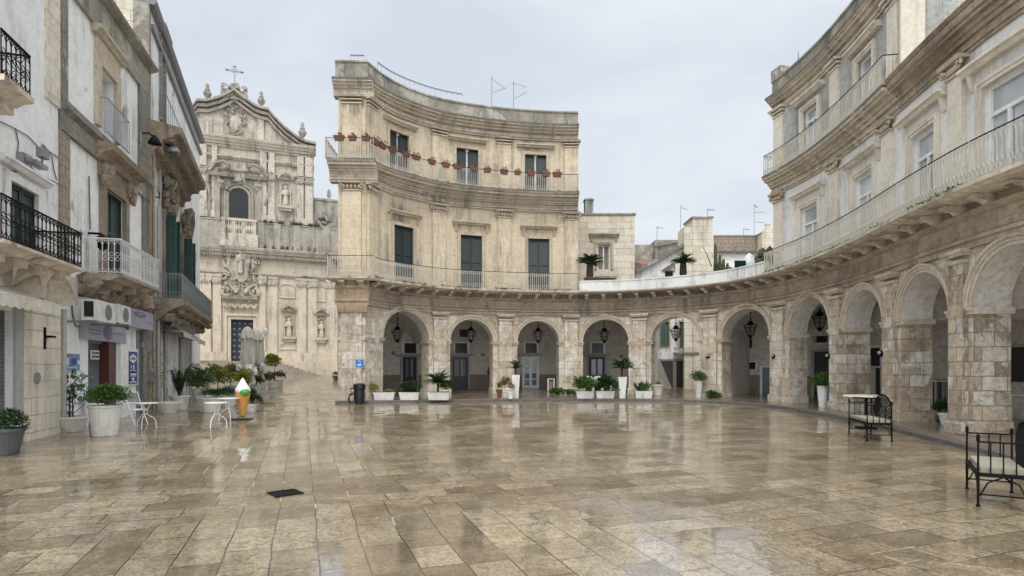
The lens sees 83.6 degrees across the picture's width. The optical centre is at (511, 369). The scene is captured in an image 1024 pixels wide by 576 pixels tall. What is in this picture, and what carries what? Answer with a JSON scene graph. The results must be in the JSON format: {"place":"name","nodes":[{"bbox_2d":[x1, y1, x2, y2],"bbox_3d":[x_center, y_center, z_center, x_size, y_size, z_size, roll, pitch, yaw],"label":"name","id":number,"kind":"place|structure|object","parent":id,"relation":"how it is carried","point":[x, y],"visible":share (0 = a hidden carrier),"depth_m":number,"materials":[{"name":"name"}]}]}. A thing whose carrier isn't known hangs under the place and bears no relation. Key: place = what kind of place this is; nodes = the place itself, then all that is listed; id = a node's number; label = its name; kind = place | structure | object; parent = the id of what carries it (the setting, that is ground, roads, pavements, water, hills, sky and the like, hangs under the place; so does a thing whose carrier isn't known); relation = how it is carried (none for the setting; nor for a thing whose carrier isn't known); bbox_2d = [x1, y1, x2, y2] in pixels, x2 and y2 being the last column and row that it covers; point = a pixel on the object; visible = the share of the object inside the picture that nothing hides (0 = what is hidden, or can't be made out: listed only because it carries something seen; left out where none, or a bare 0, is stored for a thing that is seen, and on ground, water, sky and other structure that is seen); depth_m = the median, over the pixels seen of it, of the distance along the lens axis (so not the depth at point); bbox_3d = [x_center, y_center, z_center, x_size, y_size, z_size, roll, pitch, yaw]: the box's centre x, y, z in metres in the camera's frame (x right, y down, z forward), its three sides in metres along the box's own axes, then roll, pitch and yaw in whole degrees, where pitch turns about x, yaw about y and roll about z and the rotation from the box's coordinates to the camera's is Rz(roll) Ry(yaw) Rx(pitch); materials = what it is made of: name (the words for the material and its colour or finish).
{"place":"outdoors","nodes":[
{"label":"outdoors","id":0,"kind":"place"},
{"bbox_2d":[129,0,851,244],"label":"sky","id":1,"kind":"structure","parent":0,"point":[668,97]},
{"bbox_2d":[0,374,1023,575],"bbox_3d":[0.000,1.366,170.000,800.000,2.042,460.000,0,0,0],"label":"ground","id":2,"kind":"structure","parent":0,"point":[578,488],"depth_m":8.28,"materials":[{"name":"stone"}]},
{"bbox_2d":[0,407,32,455],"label":"potted shrub","id":3,"kind":"object","parent":2,"relation":"on","point":[11,439],"visible":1,"depth_m":11.81,"materials":[{"name":"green plant"}]},
{"bbox_2d":[0,0,84,441],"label":"plaster house","id":4,"kind":"structure","parent":2,"relation":"on","point":[38,287],"depth_m":13.93,"materials":[{"name":"white paint"}]},
{"bbox_2d":[16,152,32,165],"bbox_3d":[-11.686,-5.044,13.740,0.284,0.260,0.200,0,0,-16],"label":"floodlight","id":5,"kind":"object","parent":4,"relation":"attached to","point":[24,158],"visible":0.95,"depth_m":13.68,"materials":[{"name":"grey metal"}]},
{"bbox_2d":[0,152,54,247],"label":"window","id":6,"kind":"structure","parent":4,"relation":"in","point":[18,193],"depth_m":13.80,"materials":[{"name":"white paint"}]},
{"bbox_2d":[28,147,49,170],"bbox_3d":[-11.747,-5.226,14.189,0.429,0.420,0.550,0,0,-16],"label":"flood light","id":7,"kind":"object","parent":4,"relation":"attached to","point":[42,153],"visible":0.85,"depth_m":14.10,"materials":[{"name":"grey metal"}]},
{"bbox_2d":[59,369,94,431],"bbox_3d":[-12.289,0.842,15.784,1.493,1.759,0.820,0,0,0],"label":"potted tree","id":8,"kind":"object","parent":2,"relation":"on","point":[70,422],"visible":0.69,"depth_m":15.72,"materials":[{"name":"green plant"}]},
{"bbox_2d":[81,382,135,436],"bbox_3d":[-10.559,1.033,14.922,1.208,1.402,1.090,0,0,0],"label":"potted shrub","id":9,"kind":"object","parent":2,"relation":"on","point":[104,420],"visible":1,"depth_m":14.66,"materials":[{"name":"white ceramic"}]},
{"bbox_2d":[58,0,160,425],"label":"ice cream shop house","id":10,"kind":"structure","parent":2,"relation":"on","point":[105,181],"depth_m":18.27,"materials":[{"name":"white paint"}]},
{"bbox_2d":[67,353,79,370],"bbox_3d":[-12.465,-0.195,16.128,0.054,0.510,1.204,0,0,-16],"label":"ice cream poster","id":11,"kind":"object","parent":10,"relation":"attached to","point":[73,360],"visible":0.67,"depth_m":16.29,"materials":[{"name":"blue paper"}]},
{"bbox_2d":[67,299,115,325],"bbox_3d":[-12.275,-1.642,16.737,0.750,0.666,1.418,0,0,-16],"label":"air conditioner","id":12,"kind":"object","parent":10,"relation":"attached to","point":[95,312],"visible":0.95,"depth_m":16.30,"materials":[{"name":"grey metal"}]},
{"bbox_2d":[88,232,107,250],"bbox_3d":[-12.583,-3.879,17.433,0.525,0.540,0.308,0,0,0],"label":"wall lantern","id":13,"kind":"object","parent":10,"relation":"attached to","point":[105,244],"depth_m":17.35,"materials":[{"name":"black metal"}]},
{"bbox_2d":[88,340,115,403],"bbox_3d":[-13.321,0.473,18.342,0.340,2.825,2.206,0,0,-16],"label":"shop door","id":14,"kind":"structure","parent":10,"relation":"in","point":[101,355],"depth_m":18.81,"materials":[{"name":"brown glass"}]},
{"bbox_2d":[79,323,125,343],"bbox_3d":[-13.018,-1.154,18.335,0.160,0.543,3.257,0,0,-16],"label":"shop sign","id":15,"kind":"object","parent":10,"relation":"attached to","point":[87,331],"visible":0.95,"depth_m":18.00,"materials":[{"name":"white plastic"}]},
{"bbox_2d":[91,22,129,153],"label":"window","id":16,"kind":"structure","parent":10,"relation":"in","point":[109,58],"depth_m":18.39,"materials":[{"name":"stone"}]},
{"bbox_2d":[99,304,130,326],"bbox_3d":[-12.647,-1.691,18.067,0.750,0.645,1.119,0,0,-16],"label":"air conditioner","id":17,"kind":"object","parent":10,"relation":"attached to","point":[123,315],"visible":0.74,"depth_m":18.13,"materials":[{"name":"grey metal"}]},
{"bbox_2d":[93,139,148,273],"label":"window","id":18,"kind":"structure","parent":10,"relation":"in","point":[114,167],"depth_m":19.08,"materials":[{"name":"stone"}]},
{"bbox_2d":[128,348,137,384],"bbox_3d":[-13.726,-0.077,20.695,0.069,1.311,1.047,0,0,-16],"label":"sign","id":19,"kind":"object","parent":10,"relation":"attached to","point":[132,366],"visible":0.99,"depth_m":20.66,"materials":[{"name":"blue plastic"}]},
{"bbox_2d":[136,330,140,412],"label":"side door","id":20,"kind":"structure","parent":10,"relation":"in","point":[138,332],"depth_m":21.59,"materials":[{"name":"grey metal"}]},
{"bbox_2d":[129,308,152,330],"bbox_3d":[-13.595,-1.809,20.926,0.185,0.662,2.425,0,0,-16],"label":"shop sign box","id":21,"kind":"object","parent":10,"relation":"attached to","point":[141,319],"visible":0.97,"depth_m":20.89,"materials":[{"name":"white plastic"}]},
{"bbox_2d":[142,132,161,145],"bbox_3d":[-13.667,-8.730,21.694,0.728,0.459,0.462,0,0,0],"label":"wall lamp","id":22,"kind":"object","parent":10,"relation":"attached to","point":[153,140],"visible":0.99,"depth_m":21.60,"materials":[{"name":"black metal"}]},
{"bbox_2d":[125,391,147,424],"bbox_3d":[-11.590,1.201,17.652,0.486,1.001,0.427,0,0,21],"label":"folding chair","id":23,"kind":"object","parent":2,"relation":"on","point":[136,399],"visible":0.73,"depth_m":17.69,"materials":[{"name":"white metal"}]},
{"bbox_2d":[131,402,157,428],"bbox_3d":[-10.685,1.343,16.664,0.660,0.735,0.660,0,0,-17],"label":"cafe table","id":24,"kind":"object","parent":2,"relation":"on","point":[143,403],"visible":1,"depth_m":16.69,"materials":[{"name":"white metal"}]},
{"bbox_2d":[114,0,212,409],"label":"ornate house","id":25,"kind":"structure","parent":2,"relation":"on","point":[182,314],"depth_m":25.35,"materials":[{"name":"white paint"}]},
{"bbox_2d":[161,324,168,401],"bbox_3d":[-15.405,-0.153,25.128,0.340,3.993,1.700,0,0,-22],"label":"shop door","id":26,"kind":"structure","parent":25,"relation":"in","point":[164,336],"depth_m":25.75,"materials":[{"name":"grey metal"}]},
{"bbox_2d":[159,22,172,123],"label":"window","id":27,"kind":"structure","parent":25,"relation":"in","point":[162,65],"depth_m":25.00,"materials":[{"name":"grey stone"}]},
{"bbox_2d":[155,144,180,197],"bbox_3d":[-13.973,-8.004,23.241,0.957,2.253,0.566,0,0,0],"label":"bracket street lamp","id":28,"kind":"object","parent":25,"relation":"attached to","point":[172,149],"visible":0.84,"depth_m":23.11,"materials":[{"name":"black metal"}]},
{"bbox_2d":[162,175,180,298],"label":"window","id":29,"kind":"structure","parent":25,"relation":"in","point":[171,229],"depth_m":25.32,"materials":[{"name":"wood"}]},
{"bbox_2d":[175,336,183,394],"bbox_3d":[-16.909,-0.153,28.888,0.340,3.993,1.800,0,0,-22],"label":"shop door","id":30,"kind":"structure","parent":25,"relation":"in","point":[177,339],"depth_m":29.28,"materials":[{"name":"grey metal"}]},
{"bbox_2d":[180,208,195,298],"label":"window","id":31,"kind":"structure","parent":25,"relation":"in","point":[188,249],"depth_m":29.87,"materials":[{"name":"wood"}]},
{"bbox_2d":[186,339,192,394],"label":"shop door","id":32,"kind":"structure","parent":25,"relation":"in","point":[189,344],"depth_m":32.41,"materials":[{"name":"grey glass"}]},
{"bbox_2d":[157,352,181,413],"bbox_3d":[-12.729,0.493,21.230,0.854,2.298,0.840,0,0,0],"label":"potted vine","id":33,"kind":"object","parent":2,"relation":"on","point":[170,407],"visible":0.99,"depth_m":21.02,"materials":[{"name":"beige plastic"}]},
{"bbox_2d":[168,365,191,410],"bbox_3d":[-13.116,0.717,22.656,0.821,1.811,0.860,0,0,0],"label":"potted shrub","id":34,"kind":"object","parent":2,"relation":"on","point":[179,386],"visible":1,"depth_m":22.48,"materials":[{"name":"green plant"}]},
{"bbox_2d":[185,363,217,399],"bbox_3d":[-15.704,0.599,28.867,1.530,1.866,1.634,0,0,-35],"label":"potted bush","id":35,"kind":"object","parent":2,"relation":"on","point":[198,379],"visible":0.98,"depth_m":28.65,"materials":[{"name":"green plant"}]},
{"bbox_2d":[196,388,230,412],"bbox_3d":[-11.316,1.172,21.682,1.167,0.928,1.094,0,0,0],"label":"potted shrub","id":36,"kind":"object","parent":2,"relation":"on","point":[208,408],"visible":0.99,"depth_m":21.46,"materials":[{"name":"green plant"}]},
{"bbox_2d":[206,363,233,396],"bbox_3d":[-15.551,0.561,30.523,1.512,1.872,1.296,0,0,0],"label":"potted bush","id":37,"kind":"object","parent":2,"relation":"on","point":[221,374],"visible":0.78,"depth_m":30.40,"materials":[{"name":"green plant"}]},
{"bbox_2d":[216,386,235,406],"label":"potted shrub","id":38,"kind":"object","parent":2,"relation":"on","point":[233,401],"visible":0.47,"depth_m":24.29,"materials":[{"name":"green plant"}]},
{"bbox_2d":[223,362,236,389],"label":"potted bush","id":39,"kind":"object","parent":2,"relation":"on","point":[231,367],"visible":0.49,"depth_m":32.86,"materials":[{"name":"green plant"}]},
{"bbox_2d":[232,378,252,419],"bbox_3d":[-8.895,0.986,18.910,0.545,1.380,0.500,0,0,0],"label":"ice cream cone","id":40,"kind":"object","parent":2,"relation":"on","point":[242,390],"visible":1,"depth_m":18.79,"materials":[{"name":"orange plastic"}]},
{"bbox_2d":[234,368,254,384],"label":"potted bush","id":41,"kind":"object","parent":2,"relation":"on","point":[240,374],"visible":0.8,"depth_m":28.36,"materials":[{"name":"green plant"}]},
{"bbox_2d":[236,326,257,396],"bbox_3d":[-14.083,-0.388,30.477,1.014,3.770,0.980,0,0,37],"label":"closed parasol","id":42,"kind":"object","parent":2,"relation":"on","point":[247,353],"visible":0.69,"depth_m":30.28,"materials":[{"name":"beige fabric"}]},
{"bbox_2d":[246,388,263,411],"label":"potted shrub","id":43,"kind":"object","parent":2,"relation":"on","point":[252,407],"visible":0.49,"depth_m":21.80,"materials":[{"name":"green plant"}]},
{"bbox_2d":[253,329,266,392],"bbox_3d":[-14.897,-0.473,33.492,1.014,3.720,0.980,0,0,-3],"label":"closed parasol","id":44,"kind":"object","parent":2,"relation":"on","point":[259,348],"visible":0.62,"depth_m":33.38,"materials":[{"name":"beige fabric"}]},
{"bbox_2d":[206,361,321,376],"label":"steps","id":45,"kind":"structure","parent":2,"relation":"on","point":[289,370],"depth_m":53.97,"materials":[{"name":"stone"}]},
{"bbox_2d":[192,65,337,373],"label":"baroque church","id":46,"kind":"structure","parent":2,"relation":"on","point":[268,232],"depth_m":55.44,"materials":[{"name":"stone"}]},
{"bbox_2d":[206,159,270,221],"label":"window","id":47,"kind":"structure","parent":46,"relation":"in","point":[238,202],"depth_m":54.73,"materials":[{"name":"stone"}]},
{"bbox_2d":[218,233,260,360],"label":"portal","id":48,"kind":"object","parent":46,"relation":"in","point":[240,267],"depth_m":54.66,"materials":[{"name":"stone"}]},
{"bbox_2d":[264,353,281,388],"bbox_3d":[-15.481,0.087,36.886,1.170,2.345,1.124,0,0,-42],"label":"potted bush","id":49,"kind":"object","parent":2,"relation":"on","point":[274,360],"visible":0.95,"depth_m":36.79,"materials":[{"name":"green plant"}]},
{"bbox_2d":[267,488,303,496],"bbox_3d":[-3.334,1.819,8.418,0.400,0.012,0.400,0,0,-41],"label":"drain grate","id":50,"kind":"object","parent":2,"relation":"on","point":[285,492],"visible":1,"depth_m":8.40,"materials":[{"name":"black metal"}]},
{"bbox_2d":[348,383,365,403],"bbox_3d":[-6.990,1.110,25.700,0.829,0.965,0.560,0,0,0],"label":"litter bin","id":51,"kind":"object","parent":2,"relation":"on","point":[359,392],"visible":0.99,"depth_m":25.51,"materials":[{"name":"black plastic"}]},
{"bbox_2d":[325,55,583,400],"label":"corner palace","id":52,"kind":"structure","parent":2,"relation":"on","point":[438,258],"depth_m":30.27,"materials":[{"name":"stone"}]},
{"bbox_2d":[383,114,418,172],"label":"window","id":53,"kind":"structure","parent":52,"relation":"in","point":[402,142],"depth_m":28.60,"materials":[{"name":"stone"}]},
{"bbox_2d":[387,207,423,282],"bbox_3d":[-5.347,-6.057,28.600,0.476,3.634,2.057,0,0,43],"label":"window","id":54,"kind":"structure","parent":52,"relation":"in","point":[403,239],"depth_m":28.73,"materials":[{"name":"stone"}]},
{"bbox_2d":[400,356,418,390],"bbox_3d":[-6.003,0.308,33.487,1.090,2.133,0.111,0,0,-30],"label":"door","id":55,"kind":"structure","parent":52,"relation":"in","point":[409,365],"depth_m":33.50,"materials":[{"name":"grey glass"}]},
{"bbox_2d":[401,341,418,352],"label":"transom window","id":56,"kind":"structure","parent":52,"relation":"in","point":[406,346],"depth_m":33.54,"materials":[{"name":"black glass"}]},
{"bbox_2d":[450,356,469,389],"bbox_3d":[-3.153,0.275,34.674,1.165,2.114,0.109,0,0,-17],"label":"door","id":57,"kind":"structure","parent":52,"relation":"in","point":[459,365],"depth_m":34.69,"materials":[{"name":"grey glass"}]},
{"bbox_2d":[453,341,468,352],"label":"transom window","id":58,"kind":"structure","parent":52,"relation":"in","point":[458,346],"depth_m":34.73,"materials":[{"name":"grey glass"}]},
{"bbox_2d":[448,134,486,185],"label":"window","id":59,"kind":"structure","parent":52,"relation":"in","point":[466,157],"depth_m":30.57,"materials":[{"name":"stone"}]},
{"bbox_2d":[452,220,490,287],"bbox_3d":[-2.147,-6.057,30.528,2.068,3.634,0.424,0,0,-18],"label":"window","id":60,"kind":"structure","parent":52,"relation":"in","point":[470,249],"depth_m":30.64,"materials":[{"name":"stone"}]},
{"bbox_2d":[522,356,538,387],"bbox_3d":[1.152,0.249,35.568,1.069,2.099,0.107,0,0,-7],"label":"door","id":61,"kind":"structure","parent":52,"relation":"in","point":[530,369],"depth_m":35.58,"materials":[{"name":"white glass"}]},
{"bbox_2d":[523,341,538,352],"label":"transom window","id":62,"kind":"structure","parent":52,"relation":"in","point":[528,347],"depth_m":35.60,"materials":[{"name":"grey glass"}]},
{"bbox_2d":[517,142,554,189],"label":"window","id":63,"kind":"structure","parent":52,"relation":"in","point":[539,164],"depth_m":31.41,"materials":[{"name":"stone"}]},
{"bbox_2d":[520,224,557,289],"bbox_3d":[1.480,-6.057,31.323,2.069,3.634,0.412,0,0,-7],"label":"window","id":64,"kind":"structure","parent":52,"relation":"in","point":[531,241],"depth_m":31.44,"materials":[{"name":"stone"}]},
{"bbox_2d":[578,197,635,286],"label":"white house","id":65,"kind":"structure","parent":2,"relation":"on","point":[609,238],"depth_m":36.50,"materials":[{"name":"grey stone"}]},
{"bbox_2d":[589,233,619,268],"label":"window","id":66,"kind":"structure","parent":65,"relation":"in","point":[596,244],"depth_m":36.41,"materials":[{"name":"stone"}]},
{"bbox_2d":[635,240,677,269],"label":"grey house","id":67,"kind":"structure","parent":2,"relation":"on","point":[646,254],"depth_m":43.60,"materials":[{"name":"stone"}]},
{"bbox_2d":[635,235,713,388],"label":"gabled house","id":68,"kind":"structure","parent":2,"relation":"on","point":[670,362],"depth_m":37.95,"materials":[{"name":"white paint"}]},
{"bbox_2d":[659,320,670,346],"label":"window","id":69,"kind":"structure","parent":68,"relation":"in","point":[664,332],"depth_m":37.89,"materials":[{"name":"wood"}]},
{"bbox_2d":[660,359,674,387],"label":"door","id":70,"kind":"structure","parent":68,"relation":"in","point":[668,365],"depth_m":37.95,"materials":[{"name":"grey stone"}]},
{"bbox_2d":[675,359,682,387],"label":"door","id":71,"kind":"structure","parent":68,"relation":"in","point":[678,362],"depth_m":37.95,"materials":[{"name":"grey wood"}]},
{"bbox_2d":[335,398,1015,461],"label":"kerb","id":72,"kind":"structure","parent":2,"relation":"on","point":[957,443],"depth_m":23.33,"materials":[{"name":"stone"}]},
{"bbox_2d":[678,216,713,387],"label":"stone tower","id":73,"kind":"structure","parent":2,"relation":"on","point":[695,234],"depth_m":37.60,"materials":[{"name":"beige stone"}]},
{"bbox_2d":[571,261,828,397],"bbox_3d":[9.657,-1.495,30.855,16.203,6.490,7.586,0,0,37],"label":"terrace arcade","id":74,"kind":"object","parent":2,"relation":"on","point":[715,308],"visible":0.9,"depth_m":30.31,"materials":[{"name":"stone"}]},
{"bbox_2d":[576,253,605,280],"bbox_3d":[4.300,-5.425,31.399,1.695,1.850,1.746,0,0,0],"label":"cycad palm","id":75,"kind":"object","parent":74,"relation":"on","point":[591,260],"visible":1,"depth_m":31.22,"materials":[{"name":"plant"}]},
{"bbox_2d":[587,356,605,387],"bbox_3d":[5.266,0.250,35.551,1.175,2.100,0.108,0,0,9],"label":"door","id":76,"kind":"structure","parent":74,"relation":"in","point":[596,365],"depth_m":35.56,"materials":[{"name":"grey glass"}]},
{"bbox_2d":[590,341,604,352],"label":"transom window","id":77,"kind":"structure","parent":74,"relation":"in","point":[595,347],"depth_m":35.58,"materials":[{"name":"grey glass"}]},
{"bbox_2d":[669,252,695,274],"bbox_3d":[9.229,-5.403,30.935,1.552,1.805,1.451,0,0,25],"label":"cycad palm","id":78,"kind":"object","parent":74,"relation":"on","point":[682,259],"visible":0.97,"depth_m":30.72,"materials":[{"name":"plant"}]},
{"bbox_2d":[702,244,731,270],"bbox_3d":[10.880,-5.528,30.234,1.715,2.056,0.729,0,0,0],"label":"cactus","id":79,"kind":"object","parent":74,"relation":"on","point":[718,264],"visible":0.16,"depth_m":30.03,"materials":[{"name":"plant"}]},
{"bbox_2d":[754,246,772,265],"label":"cactus bush","id":80,"kind":"object","parent":74,"relation":"on","point":[759,257],"visible":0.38,"depth_m":26.69,"materials":[{"name":"green plant"}]},
{"bbox_2d":[760,366,769,393],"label":"door","id":81,"kind":"structure","parent":74,"relation":"in","point":[764,370],"depth_m":30.93,"materials":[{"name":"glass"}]},
{"bbox_2d":[811,349,828,397],"bbox_3d":[15.271,0.238,28.231,0.113,2.453,1.174,0,0,-22],"label":"door","id":82,"kind":"structure","parent":74,"relation":"in","point":[819,363],"depth_m":28.40,"materials":[{"name":"grey wood"}]},
{"bbox_2d":[714,223,772,267],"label":"weathered house","id":83,"kind":"structure","parent":2,"relation":"on","point":[731,249],"depth_m":41.94,"materials":[{"name":"white paint"}]},
{"bbox_2d":[843,394,889,429],"bbox_3d":[10.150,1.227,16.400,0.840,0.970,0.840,0,0,-29],"label":"marble table","id":84,"kind":"object","parent":2,"relation":"on","point":[865,397],"visible":0.69,"depth_m":16.30,"materials":[{"name":"white stone"}]},
{"bbox_2d":[848,394,892,441],"bbox_3d":[9.029,1.182,14.434,0.602,1.116,1.518,0,0,16],"label":"iron bench","id":85,"kind":"object","parent":2,"relation":"on","point":[867,419],"visible":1,"depth_m":14.13,"materials":[{"name":"black metal"}]},
{"bbox_2d":[761,0,1023,436],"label":"curved palace","id":86,"kind":"structure","parent":2,"relation":"on","point":[893,179],"depth_m":17.20,"materials":[{"name":"stone"}]},
{"bbox_2d":[787,179,825,260],"bbox_3d":[12.047,-5.798,23.285,0.635,3.136,2.274,0,0,0],"label":"window","id":87,"kind":"structure","parent":86,"relation":"in","point":[811,214],"depth_m":23.46,"materials":[{"name":"stone"}]},
{"bbox_2d":[790,79,825,153],"bbox_3d":[12.057,-9.962,23.212,0.613,2.584,2.075,0,0,0],"label":"window","id":88,"kind":"structure","parent":86,"relation":"in","point":[814,113],"depth_m":23.31,"materials":[{"name":"stone"}]},
{"bbox_2d":[839,140,880,238],"bbox_3d":[11.937,-5.798,19.528,0.673,3.136,2.288,0,0,0],"label":"window","id":89,"kind":"structure","parent":86,"relation":"in","point":[867,184],"depth_m":19.62,"materials":[{"name":"stone"}]},
{"bbox_2d":[842,19,881,111],"bbox_3d":[11.929,-9.962,19.424,0.657,2.584,2.089,0,0,0],"label":"window","id":90,"kind":"structure","parent":86,"relation":"in","point":[873,27],"depth_m":19.48,"materials":[{"name":"stone"}]},
{"bbox_2d":[870,345,881,365],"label":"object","id":91,"kind":"structure","parent":86,"relation":"in","point":[875,360],"depth_m":25.33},
{"bbox_2d":[893,86,946,210],"bbox_3d":[11.445,-5.798,16.022,0.756,3.136,2.301,0,0,0],"label":"window","id":92,"kind":"structure","parent":86,"relation":"in","point":[928,145],"depth_m":16.07,"materials":[{"name":"stone"}]},
{"bbox_2d":[932,379,947,408],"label":"low door","id":93,"kind":"structure","parent":86,"relation":"in","point":[939,383],"depth_m":21.79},
{"bbox_2d":[956,25,1023,178],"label":"window","id":94,"kind":"structure","parent":86,"relation":"in","point":[1005,97],"depth_m":13.22,"materials":[{"name":"stone"}]},
{"bbox_2d":[1011,344,1023,381],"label":"window","id":95,"kind":"structure","parent":86,"relation":"in","point":[1017,350],"depth_m":18.17,"materials":[{"name":"black glass"}]},
{"bbox_2d":[965,421,1023,506],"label":"iron bench","id":96,"kind":"object","parent":2,"relation":"on","point":[991,466],"visible":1,"depth_m":7.84,"materials":[{"name":"black metal"}]},
{"bbox_2d":[335,388,1023,451],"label":"pavement","id":97,"kind":"structure","parent":0,"point":[936,427],"depth_m":27.76,"materials":[{"name":"grey stone"}]},
{"bbox_2d":[369,382,395,399],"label":"planter","id":98,"kind":"object","parent":97,"relation":"on","point":[385,395],"visible":1,"depth_m":26.57,"materials":[{"name":"white plastic"}]},
{"bbox_2d":[394,380,423,399],"bbox_3d":[-4.806,0.974,26.754,1.404,0.937,0.937,0,0,0],"label":"planter","id":99,"kind":"object","parent":97,"relation":"on","point":[409,395],"visible":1,"depth_m":26.58,"materials":[{"name":"white plastic"}]},
{"bbox_2d":[422,370,453,399],"bbox_3d":[-3.478,0.730,26.752,1.573,1.425,1.652,0,0,0],"label":"planter","id":100,"kind":"object","parent":97,"relation":"on","point":[440,378],"visible":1,"depth_m":26.57,"materials":[{"name":"white plastic"}]},
{"bbox_2d":[506,360,522,397],"bbox_3d":[0.164,0.480,27.892,1.088,1.893,1.022,0,0,0],"label":"tall planter","id":101,"kind":"object","parent":97,"relation":"on","point":[515,377],"visible":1,"depth_m":27.68,"materials":[{"name":"white plastic"}]},
{"bbox_2d":[571,374,598,397],"bbox_3d":[3.505,0.821,27.859,1.370,1.211,1.539,0,0,0],"label":"planter","id":102,"kind":"object","parent":97,"relation":"on","point":[583,381],"visible":1,"depth_m":27.63,"materials":[{"name":"white plastic"}]},
{"bbox_2d":[591,373,619,397],"bbox_3d":[4.546,0.807,27.828,1.461,1.239,1.281,0,0,38],"label":"planter","id":103,"kind":"object","parent":97,"relation":"on","point":[605,381],"visible":0.98,"depth_m":27.64,"materials":[{"name":"white plastic"}]},
{"bbox_2d":[611,357,635,397],"bbox_3d":[5.394,0.423,27.858,1.386,2.006,1.219,0,0,-37],"label":"tall planter","id":104,"kind":"object","parent":97,"relation":"on","point":[622,365],"visible":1,"depth_m":27.66,"materials":[{"name":"white plastic"}]},
{"bbox_2d":[633,379,652,397],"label":"planter","id":105,"kind":"object","parent":97,"relation":"on","point":[640,388],"visible":0.99,"depth_m":27.66,"materials":[{"name":"white plastic"}]},
{"bbox_2d":[689,370,707,396],"bbox_3d":[9.302,0.720,28.610,0.981,1.389,0.882,0,0,-36],"label":"tall planter","id":106,"kind":"object","parent":97,"relation":"on","point":[698,375],"visible":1,"depth_m":28.50,"materials":[{"name":"white plastic"}]},
{"bbox_2d":[807,372,828,407],"bbox_3d":[12.184,0.797,22.485,1.063,1.416,1.012,0,0,0],"label":"tall planter","id":107,"kind":"object","parent":97,"relation":"on","point":[823,389],"visible":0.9,"depth_m":22.31,"materials":[{"name":"white ceramic"}]},
{"bbox_2d":[931,397,947,424],"bbox_3d":[12.420,1.184,16.433,0.744,0.816,0.667,0,0,0],"label":"flower pot","id":108,"kind":"object","parent":97,"relation":"on","point":[939,405],"visible":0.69,"depth_m":16.38,"materials":[{"name":"white ceramic"}]},
{"bbox_2d":[932,380,947,415],"bbox_3d":[14.351,0.964,19.200,0.800,1.176,0.700,0,0,0],"label":"arcade table","id":109,"kind":"object","parent":97,"relation":"on","point":[936,389],"visible":0.4,"depth_m":18.88,"materials":[{"name":"stone"}]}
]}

